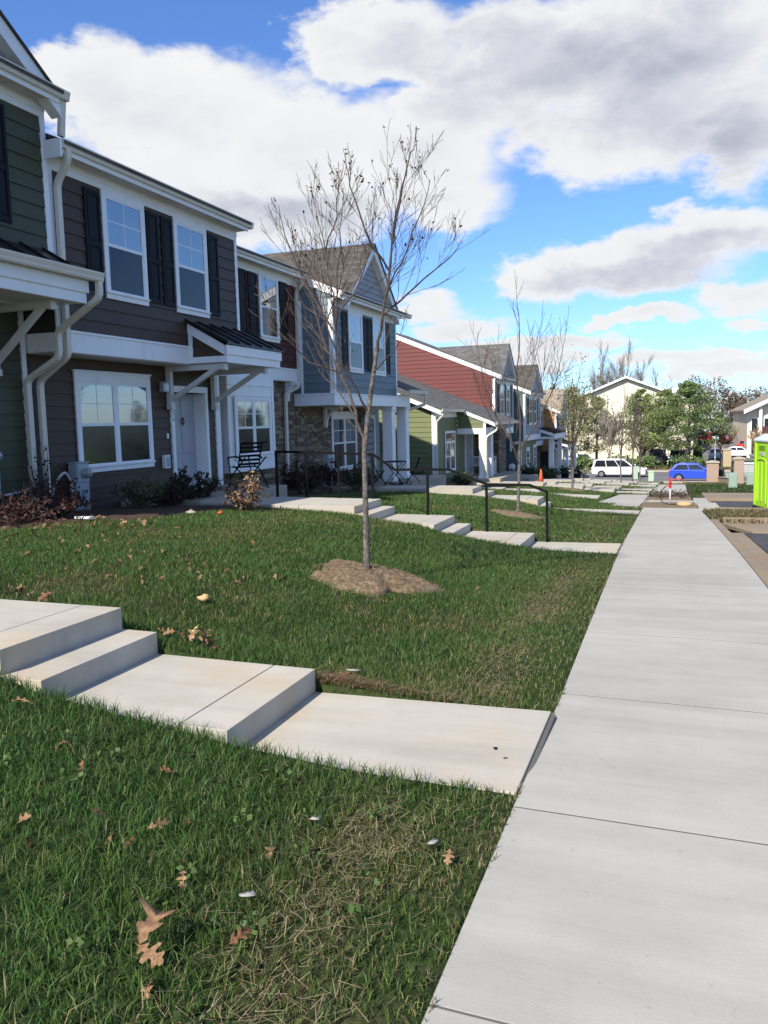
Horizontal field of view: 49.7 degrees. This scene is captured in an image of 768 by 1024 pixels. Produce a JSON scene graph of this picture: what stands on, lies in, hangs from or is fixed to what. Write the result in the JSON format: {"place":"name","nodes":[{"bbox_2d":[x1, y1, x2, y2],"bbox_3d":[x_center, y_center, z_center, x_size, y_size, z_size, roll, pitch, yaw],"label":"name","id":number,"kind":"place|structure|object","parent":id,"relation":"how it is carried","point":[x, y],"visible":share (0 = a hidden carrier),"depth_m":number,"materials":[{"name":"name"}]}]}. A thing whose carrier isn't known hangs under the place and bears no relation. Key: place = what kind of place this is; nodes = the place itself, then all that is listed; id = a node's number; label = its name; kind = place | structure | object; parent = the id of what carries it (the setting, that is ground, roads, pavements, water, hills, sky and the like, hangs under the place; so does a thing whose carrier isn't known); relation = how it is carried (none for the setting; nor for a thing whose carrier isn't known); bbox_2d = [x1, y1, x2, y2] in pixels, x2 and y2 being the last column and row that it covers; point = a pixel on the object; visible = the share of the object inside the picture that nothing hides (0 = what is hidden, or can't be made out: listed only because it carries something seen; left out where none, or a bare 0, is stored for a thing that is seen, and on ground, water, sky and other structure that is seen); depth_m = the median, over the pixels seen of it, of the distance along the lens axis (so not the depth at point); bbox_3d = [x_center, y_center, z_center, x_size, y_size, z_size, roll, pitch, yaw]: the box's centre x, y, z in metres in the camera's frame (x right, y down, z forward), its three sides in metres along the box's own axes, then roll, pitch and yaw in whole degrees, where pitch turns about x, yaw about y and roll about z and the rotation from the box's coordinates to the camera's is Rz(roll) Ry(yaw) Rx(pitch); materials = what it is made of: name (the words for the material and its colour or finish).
{"place":"outdoors","nodes":[
{"label":"outdoors","id":0,"kind":"place"},
{"bbox_2d":[0,599,555,794],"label":"front path","id":1,"kind":"structure","parent":0,"point":[90,650],"depth_m":4.62,"materials":[{"name":"concrete"}]},
{"bbox_2d":[0,517,605,693],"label":"grass","id":2,"kind":"structure","parent":0,"point":[125,533],"depth_m":7.43,"materials":[{"name":"green plant"}]},
{"bbox_2d":[0,418,767,1023],"bbox_3d":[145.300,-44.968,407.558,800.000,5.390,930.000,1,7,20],"label":"ground","id":3,"kind":"structure","parent":0,"point":[448,912],"depth_m":3.22,"materials":[{"name":"green plant"}]},
{"bbox_2d":[0,574,60,599],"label":"grass","id":4,"kind":"structure","parent":3,"relation":"on","point":[8,584],"depth_m":6.23,"materials":[{"name":"green plant"}]},
{"bbox_2d":[0,519,102,529],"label":"mulch bed","id":5,"kind":"object","parent":3,"relation":"on","point":[21,525],"visible":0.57,"depth_m":10.38,"materials":[{"name":"brown soil"}]},
{"bbox_2d":[0,481,76,525],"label":"shrub","id":6,"kind":"object","parent":5,"relation":"on","point":[25,514],"visible":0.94,"depth_m":10.26,"materials":[{"name":"brown plant"}]},
{"bbox_2d":[0,10,104,504],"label":"townhouse","id":7,"kind":"structure","parent":3,"relation":"on","point":[38,276],"depth_m":11.96,"materials":[{"name":"green"}]},
{"bbox_2d":[34,505,253,520],"bbox_3d":[-4.082,0.015,12.942,2.850,0.275,3.500,1,7,20],"label":"mulch bed","id":8,"kind":"object","parent":3,"relation":"on","point":[123,512],"visible":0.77,"depth_m":12.64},
{"bbox_2d":[24,442,62,508],"bbox_3d":[-5.232,-0.502,12.819,0.577,1.175,0.527,-8,9,-44],"label":"shrub","id":9,"kind":"object","parent":8,"relation":"on","point":[36,481],"visible":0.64,"depth_m":12.74,"materials":[{"name":"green plant"}]},
{"bbox_2d":[0,478,91,520],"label":"shrub","id":10,"kind":"object","parent":8,"relation":"on","point":[63,499],"visible":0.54,"depth_m":11.38,"materials":[{"name":"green plant"}]},
{"bbox_2d":[109,473,167,507],"bbox_3d":[-4.057,-0.334,13.950,0.788,0.607,0.909,1,7,20],"label":"shrub","id":11,"kind":"object","parent":8,"relation":"on","point":[142,496],"visible":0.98,"depth_m":13.79,"materials":[{"name":"green plant"}]},
{"bbox_2d":[150,477,194,506],"bbox_3d":[-3.737,-0.329,14.284,0.978,0.569,0.722,-5,7,-31],"label":"shrub","id":12,"kind":"object","parent":8,"relation":"on","point":[172,495],"visible":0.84,"depth_m":14.25,"materials":[{"name":"green plant"}]},
{"bbox_2d":[154,465,221,498],"bbox_3d":[-3.530,-0.467,15.111,1.202,0.742,1.185,1,7,20],"label":"shrub","id":13,"kind":"object","parent":8,"relation":"on","point":[184,480],"visible":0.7,"depth_m":15.01,"materials":[{"name":"green plant"}]},
{"bbox_2d":[135,942,164,967],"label":"fallen leaf","id":14,"kind":"object","parent":3,"relation":"on","point":[151,953],"visible":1,"depth_m":2.39,"materials":[{"name":"brown plant"}]},
{"bbox_2d":[23,133,282,510],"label":"townhouse","id":15,"kind":"structure","parent":3,"relation":"on","point":[125,388],"depth_m":14.83,"materials":[{"name":"brown"}]},
{"bbox_2d":[71,369,155,472],"bbox_3d":[-4.805,-1.633,14.938,0.065,1.750,2.160,1,7,20],"label":"window","id":16,"kind":"structure","parent":15,"relation":"in","point":[113,410],"depth_m":14.85,"materials":[{"name":"white"}]},
{"bbox_2d":[99,188,150,305],"bbox_3d":[-4.408,-4.478,14.179,0.065,1.750,1.180,1,7,20],"label":"window","id":17,"kind":"structure","parent":15,"relation":"in","point":[122,219],"depth_m":14.15,"materials":[{"name":"white"}]},
{"bbox_2d":[174,393,196,484],"bbox_3d":[-4.270,-1.503,17.337,0.065,1.940,1.180,1,7,20],"label":"door","id":18,"kind":"structure","parent":15,"relation":"in","point":[185,434],"depth_m":17.51,"materials":[{"name":"grey"}]},
{"bbox_2d":[172,216,210,318],"bbox_3d":[-3.722,-4.707,16.103,0.065,1.750,1.170,1,7,20],"label":"window","id":19,"kind":"structure","parent":15,"relation":"in","point":[189,240],"depth_m":16.08,"materials":[{"name":"white"}]},
{"bbox_2d":[136,897,176,943],"bbox_3d":[-0.686,1.220,2.500,0.121,0.094,0.213,16,-9,6],"label":"fallen leaf","id":20,"kind":"object","parent":3,"relation":"on","point":[147,926],"visible":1,"depth_m":2.46,"materials":[{"name":"brown plant"}]},
{"bbox_2d":[0,729,386,1023],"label":"lawn weeds","id":21,"kind":"object","parent":3,"relation":"on","point":[82,944],"visible":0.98,"depth_m":2.80,"materials":[{"name":"green plant"}]},
{"bbox_2d":[225,925,250,947],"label":"fallen leaf","id":22,"kind":"object","parent":3,"relation":"on","point":[240,933],"visible":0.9,"depth_m":2.52,"materials":[{"name":"brown plant"}]},
{"bbox_2d":[218,470,272,510],"bbox_3d":[-2.232,-0.335,13.272,0.800,0.681,0.863,-4,7,-23],"label":"hydrangea","id":23,"kind":"object","parent":3,"relation":"on","point":[238,501],"visible":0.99,"depth_m":13.22,"materials":[{"name":"brown plant"}]},
{"bbox_2d":[219,245,309,492],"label":"townhouse","id":24,"kind":"structure","parent":3,"relation":"on","point":[260,407],"depth_m":20.73,"materials":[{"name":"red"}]},
{"bbox_2d":[234,396,273,460],"bbox_3d":[-3.077,-2.006,19.758,0.065,1.470,1.800,1,7,20],"label":"window","id":25,"kind":"structure","parent":24,"relation":"in","point":[252,415],"depth_m":19.70,"materials":[{"name":"white"}]},
{"bbox_2d":[258,271,280,342],"bbox_3d":[-2.935,-5.233,21.288,0.065,1.700,1.080,1,7,20],"label":"window","id":26,"kind":"structure","parent":24,"relation":"in","point":[266,333],"depth_m":21.25,"materials":[{"name":"white glass"}]},
{"bbox_2d":[280,458,329,493],"bbox_3d":[-2.240,-0.941,22.701,1.534,0.994,1.795,-2,6,-5],"label":"shrub","id":27,"kind":"object","parent":3,"relation":"on","point":[294,480],"visible":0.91,"depth_m":22.58,"materials":[{"name":"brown plant"}]},
{"bbox_2d":[313,457,353,486],"bbox_3d":[-1.536,-1.190,24.269,1.202,0.875,1.212,-4,7,-24],"label":"shrub","id":28,"kind":"object","parent":3,"relation":"on","point":[334,476],"visible":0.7,"depth_m":24.01,"materials":[{"name":"green plant"}]},
{"bbox_2d":[262,243,411,492],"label":"townhouse","id":29,"kind":"structure","parent":3,"relation":"on","point":[322,425],"depth_m":24.91,"materials":[{"name":"blue"}]},
{"bbox_2d":[331,411,357,470],"bbox_3d":[-1.249,-2.287,26.722,0.065,1.890,2.140,1,7,20],"label":"window","id":30,"kind":"structure","parent":29,"relation":"in","point":[343,435],"depth_m":26.65,"materials":[{"name":"white glass"}]},
{"bbox_2d":[347,310,364,373],"bbox_3d":[-0.814,-4.957,24.283,0.065,1.750,1.140,1,7,20],"label":"window","id":31,"kind":"structure","parent":29,"relation":"in","point":[355,323],"depth_m":24.29,"materials":[{"name":"white"}]},
{"bbox_2d":[372,318,386,376],"bbox_3d":[-0.140,-5.182,26.173,0.065,1.750,1.140,1,7,20],"label":"window","id":32,"kind":"structure","parent":29,"relation":"in","point":[381,371],"depth_m":26.21,"materials":[{"name":"white"}]},
{"bbox_2d":[121,471,560,506],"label":"porch slab","id":33,"kind":"structure","parent":3,"relation":"on","point":[441,479],"depth_m":26.76,"materials":[{"name":"concrete"}]},
{"bbox_2d":[227,441,268,487],"bbox_3d":[-2.791,-0.960,17.003,0.677,0.960,0.556,5,9,44],"label":"folding chair","id":34,"kind":"object","parent":33,"relation":"on","point":[248,456],"visible":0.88,"depth_m":16.94,"materials":[{"name":"black metal"}]},
{"bbox_2d":[340,461,370,489],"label":"shrub","id":35,"kind":"object","parent":3,"relation":"on","point":[355,466],"visible":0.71,"depth_m":25.03,"materials":[{"name":"green plant"}]},
{"bbox_2d":[126,576,597,1023],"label":"dry straw","id":36,"kind":"object","parent":3,"relation":"on","point":[301,930],"visible":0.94,"depth_m":2.77,"materials":[{"name":"plant"}]},
{"bbox_2d":[253,118,488,569],"bbox_3d":[-0.243,-1.449,8.232,2.314,4.318,1.477,3,7,32],"label":"young tree","id":37,"kind":"object","parent":3,"relation":"on","point":[366,546],"visible":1,"depth_m":8.17,"materials":[{"name":"brown plant"}]},
{"bbox_2d":[299,559,444,596],"bbox_3d":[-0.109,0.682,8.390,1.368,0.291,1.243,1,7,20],"label":"tree mulch","id":38,"kind":"object","parent":3,"relation":"on","point":[342,579],"visible":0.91,"depth_m":8.19,"materials":[{"name":"brown wood"}]},
{"bbox_2d":[155,504,620,582],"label":"grass","id":39,"kind":"structure","parent":3,"relation":"on","point":[254,511],"depth_m":11.49,"materials":[{"name":"green plant"}]},
{"bbox_2d":[315,664,462,702],"bbox_3d":[0.042,1.037,5.089,0.951,0.119,0.346,1,7,20],"label":"dry straw","id":40,"kind":"object","parent":3,"relation":"on","point":[352,678],"visible":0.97,"depth_m":5.05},
{"bbox_2d":[364,380,427,478],"bbox_3d":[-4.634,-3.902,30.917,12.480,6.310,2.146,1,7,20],"label":"single storey house","id":41,"kind":"structure","parent":3,"relation":"on","point":[403,400],"depth_m":29.22,"materials":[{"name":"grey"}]},
{"bbox_2d":[378,373,517,485],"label":"single storey house","id":42,"kind":"structure","parent":3,"relation":"on","point":[448,430],"depth_m":37.41,"materials":[{"name":"green"}]},
{"bbox_2d":[445,431,456,472],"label":"window","id":43,"kind":"structure","parent":42,"relation":"in","point":[450,444],"depth_m":36.69,"materials":[{"name":"white glass"}]},
{"bbox_2d":[466,434,472,473],"bbox_3d":[4.147,-2.818,40.011,0.145,1.995,1.300,1,7,20],"label":"door","id":44,"kind":"structure","parent":42,"relation":"in","point":[469,450],"depth_m":40.00,"materials":[{"name":"grey"}]},
{"bbox_2d":[396,333,519,432],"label":"townhouse","id":45,"kind":"structure","parent":3,"relation":"on","point":[439,368],"depth_m":43.70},
{"bbox_2d":[450,469,476,484],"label":"shrub","id":46,"kind":"object","parent":3,"relation":"on","point":[457,479],"visible":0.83,"depth_m":35.97,"materials":[{"name":"green plant"}]},
{"bbox_2d":[287,490,640,543],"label":"grass","id":47,"kind":"structure","parent":3,"relation":"on","point":[416,496],"depth_m":17.73,"materials":[{"name":"green plant"}]},
{"bbox_2d":[492,509,544,519],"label":"tree mulch","id":48,"kind":"object","parent":3,"relation":"on","point":[519,514],"visible":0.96,"depth_m":17.80,"materials":[{"name":"soil"}]},
{"bbox_2d":[456,279,605,511],"bbox_3d":[3.105,-2.422,17.692,3.211,5.235,1.921,1,7,20],"label":"young tree","id":49,"kind":"object","parent":3,"relation":"on","point":[518,454],"visible":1,"depth_m":17.71,"materials":[{"name":"brown plant"}]},
{"bbox_2d":[506,364,565,474],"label":"townhouse","id":50,"kind":"structure","parent":3,"relation":"on","point":[528,452],"depth_m":53.20,"materials":[{"name":"grey"}]},
{"bbox_2d":[536,404,547,471],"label":"townhouse","id":51,"kind":"structure","parent":3,"relation":"on","point":[539,442],"depth_m":63.62,"materials":[{"name":"grey"}]},
{"bbox_2d":[535,466,558,478],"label":"shrub","id":52,"kind":"object","parent":3,"relation":"on","point":[549,473],"visible":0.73,"depth_m":50.02,"materials":[{"name":"green plant"}]},
{"bbox_2d":[453,485,655,509],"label":"grass","id":53,"kind":"structure","parent":3,"relation":"on","point":[588,502],"depth_m":27.88,"materials":[{"name":"green plant"}]},
{"bbox_2d":[540,389,577,476],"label":"townhouse","id":54,"kind":"structure","parent":3,"relation":"on","point":[544,447],"depth_m":64.66,"materials":[{"name":"grey"}]},
{"bbox_2d":[540,344,618,488],"bbox_3d":[7.815,-3.793,33.642,3.386,6.002,2.194,-6,8,-37],"label":"young tree","id":55,"kind":"object","parent":3,"relation":"on","point":[580,416],"visible":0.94,"depth_m":33.58,"materials":[{"name":"brown plant"}]},
{"bbox_2d":[569,453,598,467],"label":"hedge shrub","id":56,"kind":"object","parent":3,"relation":"on","point":[584,462],"visible":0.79,"depth_m":95.35,"materials":[{"name":"green plant"}]},
{"bbox_2d":[565,385,607,452],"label":"evergreen tree","id":57,"kind":"object","parent":3,"relation":"on","point":[587,428],"visible":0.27,"depth_m":99.74,"materials":[{"name":"green plant"}]},
{"bbox_2d":[570,396,620,459],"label":"evergreen tree","id":58,"kind":"object","parent":3,"relation":"on","point":[596,448],"visible":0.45,"depth_m":101.11,"materials":[{"name":"green plant"}]},
{"bbox_2d":[587,341,625,388],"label":"bare tree","id":59,"kind":"object","parent":3,"relation":"on","point":[601,376],"visible":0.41,"depth_m":140.10,"materials":[{"name":"plant"}]},
{"bbox_2d":[558,480,658,488],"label":"grass","id":60,"kind":"structure","parent":3,"relation":"on","point":[627,486],"depth_m":44.53,"materials":[{"name":"plant"}]},
{"bbox_2d":[594,400,629,457],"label":"bare tree","id":61,"kind":"object","parent":3,"relation":"on","point":[605,432],"visible":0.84,"depth_m":95.39,"materials":[{"name":"plant"}]},
{"bbox_2d":[591,339,653,384],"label":"bare tree","id":62,"kind":"object","parent":3,"relation":"on","point":[627,370],"visible":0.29,"depth_m":142.16,"materials":[{"name":"plant"}]},
{"bbox_2d":[605,386,646,482],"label":"sapling","id":63,"kind":"object","parent":3,"relation":"on","point":[622,434],"visible":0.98,"depth_m":48.47,"materials":[{"name":"brown plant"}]},
{"bbox_2d":[562,376,693,458],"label":"apartment building","id":64,"kind":"structure","parent":3,"relation":"on","point":[613,391],"depth_m":112.93,"materials":[{"name":"beige"}]},
{"bbox_2d":[622,386,646,480],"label":"sapling","id":65,"kind":"object","parent":3,"relation":"on","point":[635,437],"visible":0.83,"depth_m":52.06,"materials":[{"name":"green plant"}]},
{"bbox_2d":[625,417,650,481],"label":"sapling","id":66,"kind":"object","parent":3,"relation":"on","point":[642,445],"visible":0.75,"depth_m":57.22,"materials":[{"name":"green plant"}]},
{"bbox_2d":[617,388,669,454],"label":"evergreen tree","id":67,"kind":"object","parent":3,"relation":"on","point":[647,397],"visible":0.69,"depth_m":101.09,"materials":[{"name":"green plant"}]},
{"bbox_2d":[627,454,669,466],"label":"hedge shrub","id":68,"kind":"object","parent":3,"relation":"on","point":[647,460],"visible":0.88,"depth_m":92.59,"materials":[{"name":"green plant"}]},
{"bbox_2d":[642,448,667,463],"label":"parked car","id":69,"kind":"object","parent":3,"relation":"on","point":[657,453],"visible":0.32,"depth_m":99.43,"materials":[{"name":"black"}]},
{"bbox_2d":[547,374,767,422],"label":"woods","id":70,"kind":"object","parent":3,"relation":"on","point":[734,400],"visible":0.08,"depth_m":190.77,"materials":[{"name":"plant"}]},
{"bbox_2d":[633,389,700,464],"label":"evergreen tree","id":71,"kind":"object","parent":3,"relation":"on","point":[659,403],"visible":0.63,"depth_m":97.17,"materials":[{"name":"green plant"}]},
{"bbox_2d":[639,495,696,507],"bbox_3d":[9.891,-0.366,28.747,1.600,0.648,9.860,1,7,20],"label":"mulch strip","id":72,"kind":"object","parent":3,"relation":"on","point":[654,505],"visible":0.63,"depth_m":26.29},
{"bbox_2d":[666,452,707,466],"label":"hedge shrub","id":73,"kind":"object","parent":3,"relation":"on","point":[681,459],"visible":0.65,"depth_m":90.90,"materials":[{"name":"green plant"}]},
{"bbox_2d":[648,380,737,459],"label":"evergreen tree","id":74,"kind":"object","parent":3,"relation":"on","point":[687,390],"visible":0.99,"depth_m":93.50,"materials":[{"name":"green plant"}]},
{"bbox_2d":[641,481,745,485],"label":"grass","id":75,"kind":"structure","parent":3,"relation":"on","point":[684,483],"depth_m":58.10,"materials":[{"name":"plant"}]},
{"bbox_2d":[706,460,719,482],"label":"gate pillar","id":76,"kind":"structure","parent":3,"relation":"on","point":[712,470],"depth_m":61.56,"materials":[{"name":"brick"}]},
{"bbox_2d":[689,483,752,491],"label":"grass","id":77,"kind":"structure","parent":3,"relation":"on","point":[717,488],"depth_m":41.62,"materials":[{"name":"green plant"}]},
{"bbox_2d":[707,424,739,464],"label":"bare tree","id":78,"kind":"object","parent":3,"relation":"on","point":[724,439],"visible":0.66,"depth_m":96.12,"materials":[{"name":"brown plant"}]},
{"bbox_2d":[722,448,731,466],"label":"gate pillar","id":79,"kind":"structure","parent":3,"relation":"on","point":[727,452],"depth_m":91.16,"materials":[{"name":"beige brick"}]},
{"bbox_2d":[725,472,737,487],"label":"utility box","id":80,"kind":"object","parent":3,"relation":"on","point":[732,477],"visible":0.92,"depth_m":42.60,"materials":[{"name":"metal"}]},
{"bbox_2d":[712,501,753,507],"bbox_3d":[24.571,-0.008,22.657,28.850,0.421,7.580,1,7,20],"label":"parking bay","id":81,"kind":"object","parent":3,"relation":"on","point":[746,504],"visible":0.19,"depth_m":28.96,"materials":[{"name":"asphalt"}]},
{"bbox_2d":[752,435,767,507],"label":"portable toilet","id":82,"kind":"object","parent":81,"relation":"on","point":[760,492],"visible":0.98,"depth_m":24.11,"materials":[{"name":"green plastic"}]},
{"bbox_2d":[701,493,767,533],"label":"island kerb","id":83,"kind":"structure","parent":3,"relation":"on","point":[749,527],"depth_m":19.44,"materials":[{"name":"concrete"}]},
{"bbox_2d":[710,519,767,587],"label":"kerb","id":84,"kind":"structure","parent":3,"relation":"on","point":[752,553],"depth_m":13.06,"materials":[{"name":"concrete"}]},
{"bbox_2d":[732,456,745,483],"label":"gate pillar","id":85,"kind":"structure","parent":3,"relation":"on","point":[738,467],"depth_m":55.02,"materials":[{"name":"brick"}]},
{"bbox_2d":[745,533,767,552],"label":"parking lot","id":86,"kind":"structure","parent":3,"relation":"on","point":[760,540],"depth_m":15.60,"materials":[{"name":"grey asphalt"}]},
{"bbox_2d":[0,0,767,418],"label":"sky","id":87,"kind":"structure","parent":0,"point":[612,155],"materials":[{"name":"blue"}]},
{"bbox_2d":[200,496,622,552],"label":"front path","id":88,"kind":"structure","parent":0,"point":[447,524],"depth_m":13.86,"materials":[{"name":"concrete"}]},
{"bbox_2d":[275,450,548,541],"bbox_3d":[0.364,-0.296,14.600,5.014,1.631,0.040,1,7,20],"label":"handrail","id":89,"kind":"object","parent":88,"relation":"on","point":[305,453],"visible":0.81,"depth_m":14.59,"materials":[{"name":"black metal"}]},
{"bbox_2d":[377,485,639,514],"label":"front path","id":90,"kind":"structure","parent":0,"point":[478,491],"depth_m":22.97,"materials":[{"name":"concrete"}]},
{"bbox_2d":[482,487,599,499],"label":"front path","id":91,"kind":"structure","parent":0,"point":[578,495],"depth_m":29.55,"materials":[{"name":"concrete"}]},
{"bbox_2d":[468,481,649,493],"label":"front path","id":92,"kind":"structure","parent":0,"point":[600,489],"depth_m":36.37,"materials":[{"name":"concrete"}]},
{"bbox_2d":[531,481,651,490],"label":"front path","id":93,"kind":"structure","parent":0,"point":[587,484],"depth_m":39.77,"materials":[{"name":"concrete"}]},
{"bbox_2d":[421,508,767,1023],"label":"sidewalk","id":94,"kind":"structure","parent":0,"point":[573,920],"depth_m":3.30,"materials":[{"name":"concrete"}]},
{"bbox_2d":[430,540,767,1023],"bbox_3d":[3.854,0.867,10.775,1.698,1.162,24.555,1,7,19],"label":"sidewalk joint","id":95,"kind":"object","parent":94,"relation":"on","point":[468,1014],"visible":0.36,"depth_m":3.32,"materials":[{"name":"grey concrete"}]},
{"bbox_2d":[538,479,655,486],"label":"front path","id":96,"kind":"structure","parent":0,"point":[595,482],"depth_m":46.27,"materials":[{"name":"concrete"}]},
{"bbox_2d":[538,478,657,484],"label":"front path","id":97,"kind":"structure","parent":0,"point":[582,479],"depth_m":51.04,"materials":[{"name":"concrete"}]},
{"bbox_2d":[569,466,732,469],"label":"grass","id":98,"kind":"structure","parent":0,"point":[667,468],"depth_m":90.89,"materials":[{"name":"plant"}]},
{"bbox_2d":[569,472,745,480],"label":"road","id":99,"kind":"structure","parent":0,"point":[661,476],"depth_m":78.67,"materials":[{"name":"grey asphalt"}]},
{"bbox_2d":[591,458,646,476],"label":"parked car","id":100,"kind":"object","parent":99,"relation":"on","point":[601,467],"visible":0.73,"depth_m":79.75,"materials":[{"name":"white metal"}]},
{"bbox_2d":[669,462,705,480],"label":"parked car","id":101,"kind":"object","parent":99,"relation":"on","point":[686,470],"visible":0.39,"depth_m":68.44,"materials":[{"name":"blue metal"}]},
{"bbox_2d":[599,484,718,510],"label":"sidewalk","id":102,"kind":"structure","parent":0,"point":[639,500],"depth_m":28.91,"materials":[{"name":"concrete"}]},
{"bbox_2d":[698,423,753,460],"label":"parking lot","id":103,"kind":"structure","parent":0,"point":[735,441],"depth_m":119.37,"materials":[{"name":"grey asphalt"}]},
{"bbox_2d":[729,446,753,457],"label":"parked car","id":104,"kind":"object","parent":103,"relation":"on","point":[739,451],"visible":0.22,"depth_m":108.66,"materials":[{"name":"white"}]},
{"bbox_2d":[702,508,767,521],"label":"grass","id":105,"kind":"structure","parent":0,"point":[717,513],"depth_m":21.27,"materials":[{"name":"green plant"}]},
{"bbox_2d":[730,393,767,457],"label":"apartment building","id":106,"kind":"structure","parent":0,"point":[749,415],"depth_m":107.92,"materials":[{"name":"beige"}]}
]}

